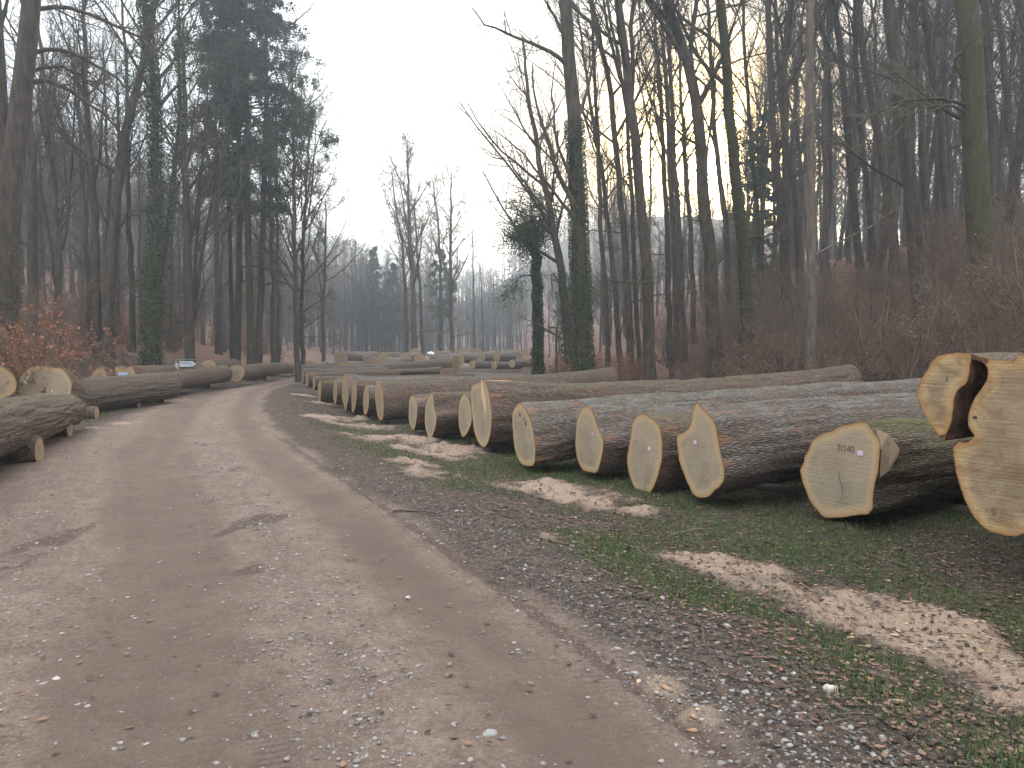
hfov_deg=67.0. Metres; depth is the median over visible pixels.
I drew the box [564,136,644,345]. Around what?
bare tree
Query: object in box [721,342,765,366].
shrub
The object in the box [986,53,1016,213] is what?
bare tree
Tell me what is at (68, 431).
bearer block
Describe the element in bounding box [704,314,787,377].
shrub
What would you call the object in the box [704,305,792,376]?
shrub
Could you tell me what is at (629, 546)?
fallen branch
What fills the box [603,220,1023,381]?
undergrowth
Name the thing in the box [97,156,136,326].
bare tree
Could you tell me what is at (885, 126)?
bare tree
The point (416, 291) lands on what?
bare tree
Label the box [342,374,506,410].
oak log
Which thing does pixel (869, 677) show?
grass
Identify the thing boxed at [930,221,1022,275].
shrub
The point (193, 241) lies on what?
bare tree
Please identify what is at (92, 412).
bearer block
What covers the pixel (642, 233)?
bare tree
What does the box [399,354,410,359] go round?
oak log
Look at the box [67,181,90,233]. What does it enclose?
bare tree
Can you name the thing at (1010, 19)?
bare tree
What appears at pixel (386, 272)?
bare tree
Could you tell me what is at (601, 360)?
shrub
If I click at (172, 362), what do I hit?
log
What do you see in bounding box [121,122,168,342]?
bare tree
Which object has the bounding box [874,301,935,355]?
shrub
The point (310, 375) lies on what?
oak log
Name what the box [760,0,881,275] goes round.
bare tree
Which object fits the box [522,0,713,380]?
bare tree
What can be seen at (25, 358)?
shrub
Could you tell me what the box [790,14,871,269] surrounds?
bare tree
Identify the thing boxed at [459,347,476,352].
oak log
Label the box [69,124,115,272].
bare tree
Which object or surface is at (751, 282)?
shrub
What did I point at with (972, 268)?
shrub
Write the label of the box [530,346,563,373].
shrub
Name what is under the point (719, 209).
bare tree
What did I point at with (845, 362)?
shrub
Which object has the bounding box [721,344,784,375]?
shrub
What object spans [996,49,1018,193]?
bare tree
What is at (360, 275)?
bare tree
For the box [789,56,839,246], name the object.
bare tree
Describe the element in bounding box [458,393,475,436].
oak log
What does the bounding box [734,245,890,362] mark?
shrub
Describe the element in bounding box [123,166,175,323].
bare tree
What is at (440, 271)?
bare tree
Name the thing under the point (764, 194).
evergreen tree
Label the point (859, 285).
shrub
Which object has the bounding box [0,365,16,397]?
oak log
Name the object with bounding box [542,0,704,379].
bare tree
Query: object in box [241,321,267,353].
shrub
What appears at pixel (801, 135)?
bare tree
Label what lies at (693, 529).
fallen branch
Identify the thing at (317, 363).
oak log
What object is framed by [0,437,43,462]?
bearer block
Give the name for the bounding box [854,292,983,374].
shrub
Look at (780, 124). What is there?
bare tree
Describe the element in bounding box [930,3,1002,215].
bare tree
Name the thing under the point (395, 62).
sky
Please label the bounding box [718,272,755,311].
shrub
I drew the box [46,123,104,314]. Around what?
bare tree
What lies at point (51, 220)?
bare tree
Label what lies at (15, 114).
bare tree
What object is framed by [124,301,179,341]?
shrub
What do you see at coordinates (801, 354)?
shrub
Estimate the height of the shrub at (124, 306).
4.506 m
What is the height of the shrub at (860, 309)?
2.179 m
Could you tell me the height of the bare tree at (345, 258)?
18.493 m
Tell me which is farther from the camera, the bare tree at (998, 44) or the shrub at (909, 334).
the bare tree at (998, 44)
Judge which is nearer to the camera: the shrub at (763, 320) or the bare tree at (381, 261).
the shrub at (763, 320)
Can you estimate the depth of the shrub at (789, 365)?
23.44 m
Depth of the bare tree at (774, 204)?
53.56 m
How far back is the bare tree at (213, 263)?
72.90 m
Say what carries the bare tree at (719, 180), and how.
on the ground at (288, 450)
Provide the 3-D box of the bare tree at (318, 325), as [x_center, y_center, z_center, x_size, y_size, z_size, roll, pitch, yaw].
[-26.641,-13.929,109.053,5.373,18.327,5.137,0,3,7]
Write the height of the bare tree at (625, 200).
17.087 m
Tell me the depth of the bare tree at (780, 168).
68.79 m
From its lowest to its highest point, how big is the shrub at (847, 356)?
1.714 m
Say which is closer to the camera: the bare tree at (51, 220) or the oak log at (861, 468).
the oak log at (861, 468)
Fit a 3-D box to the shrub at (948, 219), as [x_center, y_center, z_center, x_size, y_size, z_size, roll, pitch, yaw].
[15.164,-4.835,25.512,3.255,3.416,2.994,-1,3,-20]
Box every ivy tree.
[457,0,618,371]
[481,169,568,374]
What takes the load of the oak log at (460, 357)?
on the ground at (288, 450)
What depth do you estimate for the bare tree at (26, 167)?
37.62 m
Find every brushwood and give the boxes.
[12,337,139,395]
[16,340,140,392]
[678,265,1023,380]
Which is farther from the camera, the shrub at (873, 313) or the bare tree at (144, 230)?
the bare tree at (144, 230)
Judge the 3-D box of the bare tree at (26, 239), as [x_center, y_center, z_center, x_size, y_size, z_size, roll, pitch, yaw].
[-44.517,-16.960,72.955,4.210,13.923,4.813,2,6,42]
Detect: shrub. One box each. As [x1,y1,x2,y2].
[0,302,97,373]
[0,305,128,391]
[0,322,102,388]
[0,333,61,391]
[1,290,116,394]
[19,230,107,355]
[19,276,96,350]
[19,303,44,336]
[20,271,65,337]
[21,253,142,344]
[21,280,73,321]
[22,307,91,350]
[53,280,126,344]
[72,309,90,335]
[114,294,168,344]
[115,325,142,350]
[120,270,215,344]
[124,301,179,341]
[135,295,221,350]
[139,262,228,349]
[154,276,211,351]
[163,270,227,346]
[204,296,269,351]
[204,331,229,350]
[208,324,243,350]
[224,335,246,350]
[226,327,246,355]
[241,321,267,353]
[262,328,292,355]
[516,357,532,375]
[529,348,561,373]
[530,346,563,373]
[557,361,571,371]
[558,355,604,369]
[593,348,616,368]
[596,350,636,380]
[607,354,642,380]
[609,350,642,380]
[612,365,646,380]
[616,356,642,378]
[621,286,705,348]
[624,315,700,362]
[641,305,672,351]
[654,311,700,379]
[655,314,703,371]
[656,263,723,323]
[674,323,727,362]
[679,255,780,352]
[682,292,777,374]
[682,359,707,377]
[687,255,779,345]
[691,305,739,335]
[692,311,739,342]
[693,273,784,356]
[697,264,795,340]
[697,271,820,354]
[700,240,765,302]
[702,260,847,368]
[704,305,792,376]
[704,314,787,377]
[712,329,804,373]
[716,239,791,294]
[718,259,780,306]
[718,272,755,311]
[718,341,790,375]
[718,341,794,376]
[721,315,765,370]
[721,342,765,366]
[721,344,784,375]
[727,284,850,374]
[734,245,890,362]
[736,339,781,371]
[738,307,836,372]
[740,273,847,367]
[743,296,842,354]
[750,226,844,289]
[751,249,803,294]
[751,252,816,308]
[754,251,943,369]
[757,238,857,325]
[762,252,865,336]
[763,334,804,370]
[765,278,835,334]
[768,330,833,370]
[770,299,854,349]
[777,274,832,299]
[783,268,852,345]
[785,324,878,378]
[791,329,880,381]
[794,276,834,304]
[795,287,951,381]
[816,296,911,378]
[816,335,891,380]
[816,345,863,367]
[818,248,930,362]
[821,351,879,380]
[829,269,908,348]
[829,288,914,342]
[830,239,908,310]
[831,306,970,381]
[838,258,873,283]
[841,294,970,380]
[841,346,908,381]
[848,241,902,285]
[850,267,1004,380]
[853,254,909,316]
[853,273,944,342]
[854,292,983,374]
[857,289,927,351]
[864,246,935,299]
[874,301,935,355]
[876,319,922,356]
[879,148,1023,298]
[882,283,1001,377]
[884,230,996,308]
[886,251,930,291]
[889,253,964,309]
[891,221,1010,338]
[894,258,1019,355]
[906,259,1023,350]
[910,249,1021,335]
[912,234,1023,352]
[913,281,994,331]
[915,315,959,353]
[922,172,1023,253]
[922,228,1023,300]
[923,248,1023,348]
[927,224,1008,282]
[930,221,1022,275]
[932,293,1023,352]
[934,189,1023,324]
[938,247,1023,298]
[940,209,1023,261]
[942,218,1001,283]
[943,140,1023,252]
[948,280,1023,352]
[950,214,1023,337]
[957,287,1023,350]
[962,225,1023,304]
[965,221,1023,267]
[974,273,1023,331]
[988,240,1022,303]
[995,181,1023,271]
[995,195,1023,264]
[998,183,1023,223]
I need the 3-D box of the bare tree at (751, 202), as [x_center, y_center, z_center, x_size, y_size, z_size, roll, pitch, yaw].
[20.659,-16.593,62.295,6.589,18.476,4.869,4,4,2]
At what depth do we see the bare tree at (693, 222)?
107.54 m
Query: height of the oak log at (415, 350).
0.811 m
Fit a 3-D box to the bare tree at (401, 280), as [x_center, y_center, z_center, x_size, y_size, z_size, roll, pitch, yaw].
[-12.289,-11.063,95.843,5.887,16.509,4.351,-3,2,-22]
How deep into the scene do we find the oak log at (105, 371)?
22.61 m
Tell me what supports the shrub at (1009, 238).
on the ground at (288, 450)
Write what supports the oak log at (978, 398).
on the ground at (288, 450)
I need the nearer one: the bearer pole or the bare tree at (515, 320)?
the bearer pole
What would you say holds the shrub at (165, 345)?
on the ground at (288, 450)
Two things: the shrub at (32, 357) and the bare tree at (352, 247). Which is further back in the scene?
the bare tree at (352, 247)
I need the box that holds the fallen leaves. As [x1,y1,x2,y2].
[0,346,1023,767]
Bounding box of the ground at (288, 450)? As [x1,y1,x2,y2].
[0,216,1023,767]
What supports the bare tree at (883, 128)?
on the ground at (288, 450)
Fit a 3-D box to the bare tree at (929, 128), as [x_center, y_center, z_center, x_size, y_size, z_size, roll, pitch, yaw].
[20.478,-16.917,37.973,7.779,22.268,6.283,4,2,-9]
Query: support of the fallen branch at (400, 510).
on the ground at (288, 450)
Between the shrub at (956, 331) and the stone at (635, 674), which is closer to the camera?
the stone at (635, 674)
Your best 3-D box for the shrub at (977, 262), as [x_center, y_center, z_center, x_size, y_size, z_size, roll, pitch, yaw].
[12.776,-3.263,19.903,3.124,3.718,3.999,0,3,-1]
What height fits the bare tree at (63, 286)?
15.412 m
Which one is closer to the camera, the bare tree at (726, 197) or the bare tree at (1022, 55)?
the bare tree at (1022, 55)
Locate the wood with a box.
[22,39,1023,361]
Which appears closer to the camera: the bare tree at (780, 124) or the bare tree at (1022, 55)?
the bare tree at (1022, 55)
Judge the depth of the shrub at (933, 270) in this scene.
19.72 m
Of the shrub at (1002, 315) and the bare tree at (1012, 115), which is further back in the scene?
the bare tree at (1012, 115)
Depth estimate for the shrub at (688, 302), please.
44.19 m
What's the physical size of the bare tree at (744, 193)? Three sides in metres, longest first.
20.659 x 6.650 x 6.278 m
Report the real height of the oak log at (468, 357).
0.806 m
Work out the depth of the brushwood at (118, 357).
28.48 m
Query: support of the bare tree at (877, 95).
on the ground at (288, 450)
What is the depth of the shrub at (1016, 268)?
16.42 m
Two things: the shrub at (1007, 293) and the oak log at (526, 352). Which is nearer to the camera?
the shrub at (1007, 293)
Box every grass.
[53,327,1023,767]
[292,412,1021,738]
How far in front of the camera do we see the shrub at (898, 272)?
28.91 m
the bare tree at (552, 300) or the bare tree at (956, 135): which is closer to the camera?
the bare tree at (956, 135)
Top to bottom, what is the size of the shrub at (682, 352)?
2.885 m
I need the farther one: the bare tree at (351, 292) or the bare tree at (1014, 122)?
the bare tree at (351, 292)
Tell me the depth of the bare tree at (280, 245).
55.64 m
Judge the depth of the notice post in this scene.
35.92 m
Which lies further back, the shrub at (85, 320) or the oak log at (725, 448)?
the shrub at (85, 320)
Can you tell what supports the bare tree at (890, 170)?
on the ground at (288, 450)
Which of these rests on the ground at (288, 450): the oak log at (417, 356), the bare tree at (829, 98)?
the bare tree at (829, 98)
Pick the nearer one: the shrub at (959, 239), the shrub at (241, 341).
the shrub at (959, 239)
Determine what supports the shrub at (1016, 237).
on the ground at (288, 450)
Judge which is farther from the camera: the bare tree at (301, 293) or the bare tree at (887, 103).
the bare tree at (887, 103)
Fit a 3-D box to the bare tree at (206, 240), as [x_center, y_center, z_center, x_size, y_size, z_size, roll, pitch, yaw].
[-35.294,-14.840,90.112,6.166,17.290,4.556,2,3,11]
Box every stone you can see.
[483,729,497,736]
[630,671,639,677]
[823,684,838,692]
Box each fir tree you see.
[355,246,390,350]
[374,263,407,351]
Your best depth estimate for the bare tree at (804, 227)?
64.45 m
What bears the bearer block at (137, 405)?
on the ground at (288, 450)
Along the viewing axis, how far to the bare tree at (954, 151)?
65.12 m
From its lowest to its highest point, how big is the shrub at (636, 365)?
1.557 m
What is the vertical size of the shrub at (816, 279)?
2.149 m
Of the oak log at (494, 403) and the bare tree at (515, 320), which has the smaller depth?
the oak log at (494, 403)
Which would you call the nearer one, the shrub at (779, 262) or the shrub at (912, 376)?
the shrub at (912, 376)
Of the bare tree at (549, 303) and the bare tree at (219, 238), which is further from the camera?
the bare tree at (549, 303)
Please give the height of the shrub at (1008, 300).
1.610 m
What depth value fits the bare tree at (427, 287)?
110.77 m
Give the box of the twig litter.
[0,419,1023,767]
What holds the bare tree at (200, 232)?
on the ground at (288, 450)
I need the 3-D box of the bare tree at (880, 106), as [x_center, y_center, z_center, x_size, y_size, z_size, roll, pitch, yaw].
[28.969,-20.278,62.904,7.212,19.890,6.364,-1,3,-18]
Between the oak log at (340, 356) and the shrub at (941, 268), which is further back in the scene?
the oak log at (340, 356)
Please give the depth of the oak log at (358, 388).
20.64 m
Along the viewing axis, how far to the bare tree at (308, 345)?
99.49 m
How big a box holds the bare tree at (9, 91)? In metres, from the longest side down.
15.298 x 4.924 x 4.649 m
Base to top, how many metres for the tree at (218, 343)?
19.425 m
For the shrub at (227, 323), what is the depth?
49.80 m
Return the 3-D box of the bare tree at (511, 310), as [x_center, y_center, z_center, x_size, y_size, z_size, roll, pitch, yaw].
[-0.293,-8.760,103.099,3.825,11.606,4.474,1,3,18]
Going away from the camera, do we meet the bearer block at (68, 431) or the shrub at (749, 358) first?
the bearer block at (68, 431)
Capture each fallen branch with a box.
[393,503,441,513]
[622,525,644,555]
[673,521,716,534]
[700,623,704,643]
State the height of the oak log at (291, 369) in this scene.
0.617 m
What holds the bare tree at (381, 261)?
on the ground at (288, 450)
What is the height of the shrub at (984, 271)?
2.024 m
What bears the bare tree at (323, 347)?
on the ground at (288, 450)
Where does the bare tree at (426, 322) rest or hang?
on the ground at (288, 450)
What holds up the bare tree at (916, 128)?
on the ground at (288, 450)
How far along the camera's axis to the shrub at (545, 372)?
34.95 m
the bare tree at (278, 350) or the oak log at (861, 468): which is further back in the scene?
the bare tree at (278, 350)
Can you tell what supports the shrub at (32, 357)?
on the ground at (288, 450)
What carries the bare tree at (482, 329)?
on the ground at (288, 450)
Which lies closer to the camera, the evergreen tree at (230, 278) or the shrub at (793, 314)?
the shrub at (793, 314)
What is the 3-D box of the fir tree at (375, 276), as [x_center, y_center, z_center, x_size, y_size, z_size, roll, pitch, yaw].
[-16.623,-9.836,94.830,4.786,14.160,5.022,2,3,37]
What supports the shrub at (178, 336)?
on the ground at (288, 450)
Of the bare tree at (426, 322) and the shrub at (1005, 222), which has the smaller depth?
the shrub at (1005, 222)
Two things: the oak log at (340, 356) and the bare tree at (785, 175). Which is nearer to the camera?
the bare tree at (785, 175)
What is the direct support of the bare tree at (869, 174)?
on the ground at (288, 450)
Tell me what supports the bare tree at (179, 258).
on the ground at (288, 450)
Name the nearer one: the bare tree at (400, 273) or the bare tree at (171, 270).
the bare tree at (171, 270)
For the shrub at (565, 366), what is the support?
on the ground at (288, 450)
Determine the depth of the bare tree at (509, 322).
119.51 m
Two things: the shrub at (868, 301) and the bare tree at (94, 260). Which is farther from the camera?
the bare tree at (94, 260)
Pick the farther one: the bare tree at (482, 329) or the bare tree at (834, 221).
the bare tree at (482, 329)
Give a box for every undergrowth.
[20,277,293,367]
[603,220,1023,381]
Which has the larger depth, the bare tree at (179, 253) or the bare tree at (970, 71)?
the bare tree at (179, 253)
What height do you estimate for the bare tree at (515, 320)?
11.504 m
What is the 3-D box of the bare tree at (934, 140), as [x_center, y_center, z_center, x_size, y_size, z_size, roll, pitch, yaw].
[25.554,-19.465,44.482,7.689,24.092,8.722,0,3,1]
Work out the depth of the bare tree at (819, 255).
56.33 m
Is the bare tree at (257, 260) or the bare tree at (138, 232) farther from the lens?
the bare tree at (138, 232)
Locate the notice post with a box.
[549,327,556,371]
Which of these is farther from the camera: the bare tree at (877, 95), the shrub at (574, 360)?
the bare tree at (877, 95)
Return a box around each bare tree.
[0,0,187,390]
[0,53,44,264]
[0,58,70,204]
[0,76,45,195]
[0,109,89,325]
[2,0,82,336]
[4,0,145,349]
[6,70,37,285]
[9,0,125,359]
[10,54,79,286]
[21,110,77,318]
[21,172,26,256]
[22,156,26,267]
[24,96,111,284]
[24,169,47,285]
[24,176,74,300]
[25,99,59,269]
[25,149,48,273]
[28,0,117,344]
[28,0,233,368]
[33,42,130,325]
[33,91,112,265]
[37,126,86,277]
[39,109,113,291]
[44,13,169,344]
[45,0,201,365]
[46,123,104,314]
[58,4,161,343]
[58,127,131,328]
[58,147,72,289]
[62,190,90,280]
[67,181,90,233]
[68,0,212,352]
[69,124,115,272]
[74,174,103,293]
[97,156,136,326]
[98,125,149,298]
[100,166,150,302]
[107,0,299,362]
[110,138,147,275]
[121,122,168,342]
[121,164,149,312]
[122,166,182,306]
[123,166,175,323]
[124,175,163,291]
[125,215,177,262]
[130,103,193,293]
[131,133,206,349]
[133,0,238,364]
[144,182,200,333]
[160,134,232,311]
[163,216,207,282]
[165,197,200,294]
[179,184,211,266]
[181,230,214,332]
[182,0,340,363]
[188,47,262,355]
[190,198,213,294]
[193,47,291,376]
[194,0,329,361]
[194,184,243,345]
[199,198,243,341]
[199,204,244,322]
[202,151,257,351]
[205,30,352,381]
[205,197,244,349]
[206,219,244,316]
[207,120,300,375]
[209,216,252,322]
[211,211,245,313]
[223,90,357,374]
[227,211,254,345]
[232,173,275,353]
[235,174,298,311]
[242,238,285,324]
[243,195,287,354]
[252,177,310,349]
[252,221,283,352]
[253,199,287,322]
[280,221,314,357]
[292,224,329,348]
[298,187,376,361]
[299,236,329,326]
[309,219,340,346]
[320,237,349,341]
[322,256,341,335]
[326,233,365,351]
[332,234,358,328]
[341,244,378,351]
[341,258,354,342]
[342,221,368,351]
[347,238,374,344]
[352,244,386,336]
[356,242,385,288]
[372,164,437,351]
[374,132,449,348]
[377,238,417,351]
[377,253,409,351]
[380,260,391,314]
[381,245,408,331]
[388,183,435,355]
[390,237,429,340]
[408,274,422,337]
[415,175,461,350]
[415,224,448,355]
[415,242,438,351]
[416,256,438,351]
[419,162,482,352]
[423,248,457,349]
[423,258,437,352]
[443,20,594,371]
[464,229,481,348]
[477,266,485,351]
[477,306,489,348]
[483,301,497,349]
[486,270,509,350]
[497,0,689,367]
[498,274,522,348]
[498,280,526,351]
[500,292,521,348]
[501,297,520,348]
[509,293,518,348]
[516,293,531,347]
[518,287,530,347]
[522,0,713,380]
[541,268,558,357]
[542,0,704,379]
[544,272,558,329]
[550,1,649,377]
[555,0,664,379]
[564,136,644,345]
[578,0,696,367]
[586,148,619,295]
[586,157,632,306]
[588,100,663,344]
[589,154,636,305]
[601,39,697,283]
[606,156,637,256]
[606,173,636,273]
[613,0,763,364]
[613,185,638,305]
[628,0,730,359]
[634,0,827,377]
[635,0,743,344]
[635,187,663,310]
[635,210,664,277]
[640,0,805,374]
[642,125,690,258]
[644,50,734,256]
[647,112,723,295]
[652,0,753,330]
[653,104,699,298]
[660,139,718,305]
[681,183,709,289]
[682,163,722,287]
[694,0,805,312]
[705,45,766,238]
[708,125,747,269]
[712,173,728,275]
[712,183,731,254]
[713,0,840,215]
[714,0,796,331]
[717,0,844,272]
[718,0,841,291]
[718,11,821,245]
[720,37,804,281]
[723,108,754,251]
[727,94,781,274]
[733,0,816,271]
[734,61,805,256]
[736,55,820,270]
[737,26,834,273]
[739,116,769,209]
[740,0,907,369]
[745,0,840,295]
[750,0,890,287]
[753,0,849,285]
[758,58,803,270]
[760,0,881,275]
[767,85,821,246]
[768,94,820,225]
[774,7,880,266]
[778,0,879,278]
[789,35,843,244]
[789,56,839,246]
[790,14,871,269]
[792,0,908,273]
[792,45,866,258]
[798,19,891,261]
[799,0,896,249]
[814,0,885,263]
[814,0,930,325]
[814,0,1023,327]
[815,28,886,257]
[816,0,906,273]
[817,0,936,267]
[817,0,939,295]
[820,19,889,252]
[826,0,1013,308]
[834,0,953,261]
[839,81,891,248]
[845,0,937,247]
[849,17,903,215]
[855,33,917,210]
[862,17,903,246]
[862,27,917,211]
[863,0,961,256]
[864,0,951,246]
[872,0,1013,225]
[875,0,1011,227]
[879,5,956,203]
[881,20,941,223]
[887,11,980,178]
[889,0,934,244]
[890,77,957,182]
[900,0,1011,228]
[905,0,1017,240]
[915,29,959,192]
[917,2,959,229]
[918,0,1016,148]
[919,1,964,226]
[920,0,1023,173]
[925,40,961,200]
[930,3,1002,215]
[941,0,1020,145]
[944,0,1022,225]
[947,31,1000,219]
[951,79,965,230]
[955,0,1023,273]
[959,60,1022,185]
[978,0,1016,232]
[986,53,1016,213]
[989,0,1023,226]
[990,0,1020,104]
[993,0,1023,177]
[993,1,1023,177]
[993,30,1021,193]
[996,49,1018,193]
[997,1,1023,188]
[1001,2,1020,135]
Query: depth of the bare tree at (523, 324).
111.71 m
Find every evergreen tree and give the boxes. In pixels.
[161,0,340,381]
[196,8,269,358]
[730,110,790,282]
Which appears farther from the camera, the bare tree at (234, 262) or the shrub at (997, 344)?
the bare tree at (234, 262)
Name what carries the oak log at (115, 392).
on the ground at (288, 450)
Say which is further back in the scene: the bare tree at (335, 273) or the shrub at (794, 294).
the bare tree at (335, 273)
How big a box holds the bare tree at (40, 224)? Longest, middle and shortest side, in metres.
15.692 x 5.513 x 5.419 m
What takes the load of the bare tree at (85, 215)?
on the ground at (288, 450)
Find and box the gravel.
[0,404,1023,767]
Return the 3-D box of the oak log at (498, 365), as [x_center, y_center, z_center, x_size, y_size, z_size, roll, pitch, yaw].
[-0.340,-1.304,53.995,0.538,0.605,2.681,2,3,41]
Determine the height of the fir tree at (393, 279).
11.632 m
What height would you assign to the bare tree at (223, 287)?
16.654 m
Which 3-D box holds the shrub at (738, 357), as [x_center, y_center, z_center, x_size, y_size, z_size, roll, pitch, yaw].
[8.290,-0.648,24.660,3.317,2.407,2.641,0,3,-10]
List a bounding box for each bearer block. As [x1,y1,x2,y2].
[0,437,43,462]
[51,423,72,436]
[83,406,98,418]
[125,403,140,407]
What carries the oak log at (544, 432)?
on the ground at (288, 450)
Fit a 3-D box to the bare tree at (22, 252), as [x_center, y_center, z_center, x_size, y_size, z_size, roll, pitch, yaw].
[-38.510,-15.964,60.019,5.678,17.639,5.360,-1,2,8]
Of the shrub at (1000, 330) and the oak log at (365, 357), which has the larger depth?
the oak log at (365, 357)
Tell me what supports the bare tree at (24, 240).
on the ground at (288, 450)
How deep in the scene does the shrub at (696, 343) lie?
34.70 m
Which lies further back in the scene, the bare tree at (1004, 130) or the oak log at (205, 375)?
the bare tree at (1004, 130)
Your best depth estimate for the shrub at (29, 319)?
29.19 m
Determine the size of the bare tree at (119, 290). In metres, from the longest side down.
17.929 x 5.771 x 5.448 m
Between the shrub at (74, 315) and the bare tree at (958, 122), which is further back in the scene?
the bare tree at (958, 122)
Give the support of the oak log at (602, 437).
on the ground at (288, 450)
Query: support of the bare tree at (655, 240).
on the ground at (288, 450)
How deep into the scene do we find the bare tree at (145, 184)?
51.14 m
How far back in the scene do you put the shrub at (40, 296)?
31.44 m
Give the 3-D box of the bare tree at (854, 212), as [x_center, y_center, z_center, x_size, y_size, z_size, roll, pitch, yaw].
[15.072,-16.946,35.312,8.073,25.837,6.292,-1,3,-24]
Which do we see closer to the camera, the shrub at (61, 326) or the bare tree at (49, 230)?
the shrub at (61, 326)
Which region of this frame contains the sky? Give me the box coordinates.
[1,0,1023,299]
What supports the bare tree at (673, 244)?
on the ground at (288, 450)
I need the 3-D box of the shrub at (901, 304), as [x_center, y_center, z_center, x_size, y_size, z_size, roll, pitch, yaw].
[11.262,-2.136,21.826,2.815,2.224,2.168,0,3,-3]
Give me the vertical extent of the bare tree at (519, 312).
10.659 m
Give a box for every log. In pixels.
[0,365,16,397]
[0,394,86,457]
[17,365,181,410]
[91,366,115,376]
[115,364,204,375]
[165,357,209,388]
[172,365,231,387]
[201,359,240,366]
[230,362,290,381]
[279,364,293,375]
[300,356,459,372]
[301,366,387,382]
[305,361,330,365]
[306,368,456,386]
[313,373,475,389]
[318,376,467,402]
[326,362,336,365]
[333,376,499,403]
[334,351,379,363]
[336,361,364,365]
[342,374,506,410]
[351,378,455,412]
[362,354,377,361]
[363,385,376,414]
[365,358,412,364]
[373,356,401,363]
[375,367,618,420]
[378,352,411,356]
[398,367,443,374]
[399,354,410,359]
[408,348,421,352]
[409,353,424,360]
[409,394,429,429]
[425,379,680,438]
[429,354,463,365]
[434,351,452,355]
[448,353,484,362]
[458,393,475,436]
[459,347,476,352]
[468,352,499,360]
[469,361,492,368]
[471,364,863,447]
[486,351,522,361]
[491,361,521,368]
[509,360,531,367]
[512,378,921,465]
[522,348,531,356]
[575,392,916,472]
[627,412,691,492]
[677,397,925,497]
[800,418,972,517]
[917,352,1023,535]
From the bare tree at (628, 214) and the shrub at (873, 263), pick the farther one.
the bare tree at (628, 214)
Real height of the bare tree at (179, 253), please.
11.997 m
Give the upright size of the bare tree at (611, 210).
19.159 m
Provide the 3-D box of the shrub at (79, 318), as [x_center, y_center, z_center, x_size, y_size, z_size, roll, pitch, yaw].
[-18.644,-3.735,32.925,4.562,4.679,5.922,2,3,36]
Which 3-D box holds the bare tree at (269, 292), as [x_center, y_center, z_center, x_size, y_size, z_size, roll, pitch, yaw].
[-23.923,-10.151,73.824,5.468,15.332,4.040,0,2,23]
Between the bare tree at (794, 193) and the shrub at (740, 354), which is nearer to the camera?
the shrub at (740, 354)
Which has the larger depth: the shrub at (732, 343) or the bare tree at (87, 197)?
the bare tree at (87, 197)
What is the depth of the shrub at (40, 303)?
33.48 m
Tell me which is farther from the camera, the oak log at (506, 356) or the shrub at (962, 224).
the oak log at (506, 356)
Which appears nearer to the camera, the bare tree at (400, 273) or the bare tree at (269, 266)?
the bare tree at (269, 266)
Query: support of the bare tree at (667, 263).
on the ground at (288, 450)
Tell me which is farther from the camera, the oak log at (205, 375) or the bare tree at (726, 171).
the bare tree at (726, 171)
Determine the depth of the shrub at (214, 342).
46.53 m
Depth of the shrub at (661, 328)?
42.88 m
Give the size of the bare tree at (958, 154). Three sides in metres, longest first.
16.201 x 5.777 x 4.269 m
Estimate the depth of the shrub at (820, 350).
18.68 m
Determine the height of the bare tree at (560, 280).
16.611 m
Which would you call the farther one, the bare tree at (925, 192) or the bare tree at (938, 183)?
the bare tree at (938, 183)
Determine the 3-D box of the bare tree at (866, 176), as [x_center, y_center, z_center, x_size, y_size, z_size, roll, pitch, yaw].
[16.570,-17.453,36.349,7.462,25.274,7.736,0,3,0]
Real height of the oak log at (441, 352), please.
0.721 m
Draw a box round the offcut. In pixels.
[887,699,904,703]
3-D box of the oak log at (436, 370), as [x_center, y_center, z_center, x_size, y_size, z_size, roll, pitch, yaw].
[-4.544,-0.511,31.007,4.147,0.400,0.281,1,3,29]
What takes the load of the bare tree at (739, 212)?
on the ground at (288, 450)
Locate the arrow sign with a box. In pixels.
[175,359,197,395]
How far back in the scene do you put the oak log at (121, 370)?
24.25 m
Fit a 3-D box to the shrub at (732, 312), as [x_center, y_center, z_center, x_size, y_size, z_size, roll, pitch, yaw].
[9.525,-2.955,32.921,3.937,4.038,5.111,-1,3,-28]
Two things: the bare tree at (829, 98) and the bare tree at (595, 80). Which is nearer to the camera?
the bare tree at (595, 80)
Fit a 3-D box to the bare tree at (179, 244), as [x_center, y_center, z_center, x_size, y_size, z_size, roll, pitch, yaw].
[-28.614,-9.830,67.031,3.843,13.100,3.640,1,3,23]
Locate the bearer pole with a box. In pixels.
[575,458,971,514]
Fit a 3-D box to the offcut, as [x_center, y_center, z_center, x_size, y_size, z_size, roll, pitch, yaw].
[1.779,1.476,3.594,0.100,0.030,0.032,0,3,0]
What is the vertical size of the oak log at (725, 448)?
1.145 m
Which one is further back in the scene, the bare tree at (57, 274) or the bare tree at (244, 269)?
the bare tree at (244, 269)
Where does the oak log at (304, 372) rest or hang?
on the ground at (288, 450)
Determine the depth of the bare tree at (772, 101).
35.06 m
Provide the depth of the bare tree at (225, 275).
66.25 m
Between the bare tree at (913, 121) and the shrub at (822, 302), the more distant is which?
the bare tree at (913, 121)
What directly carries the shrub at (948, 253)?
on the ground at (288, 450)
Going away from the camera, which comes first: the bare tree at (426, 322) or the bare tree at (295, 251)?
the bare tree at (295, 251)
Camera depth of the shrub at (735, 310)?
33.33 m
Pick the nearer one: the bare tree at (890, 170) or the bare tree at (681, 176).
the bare tree at (890, 170)

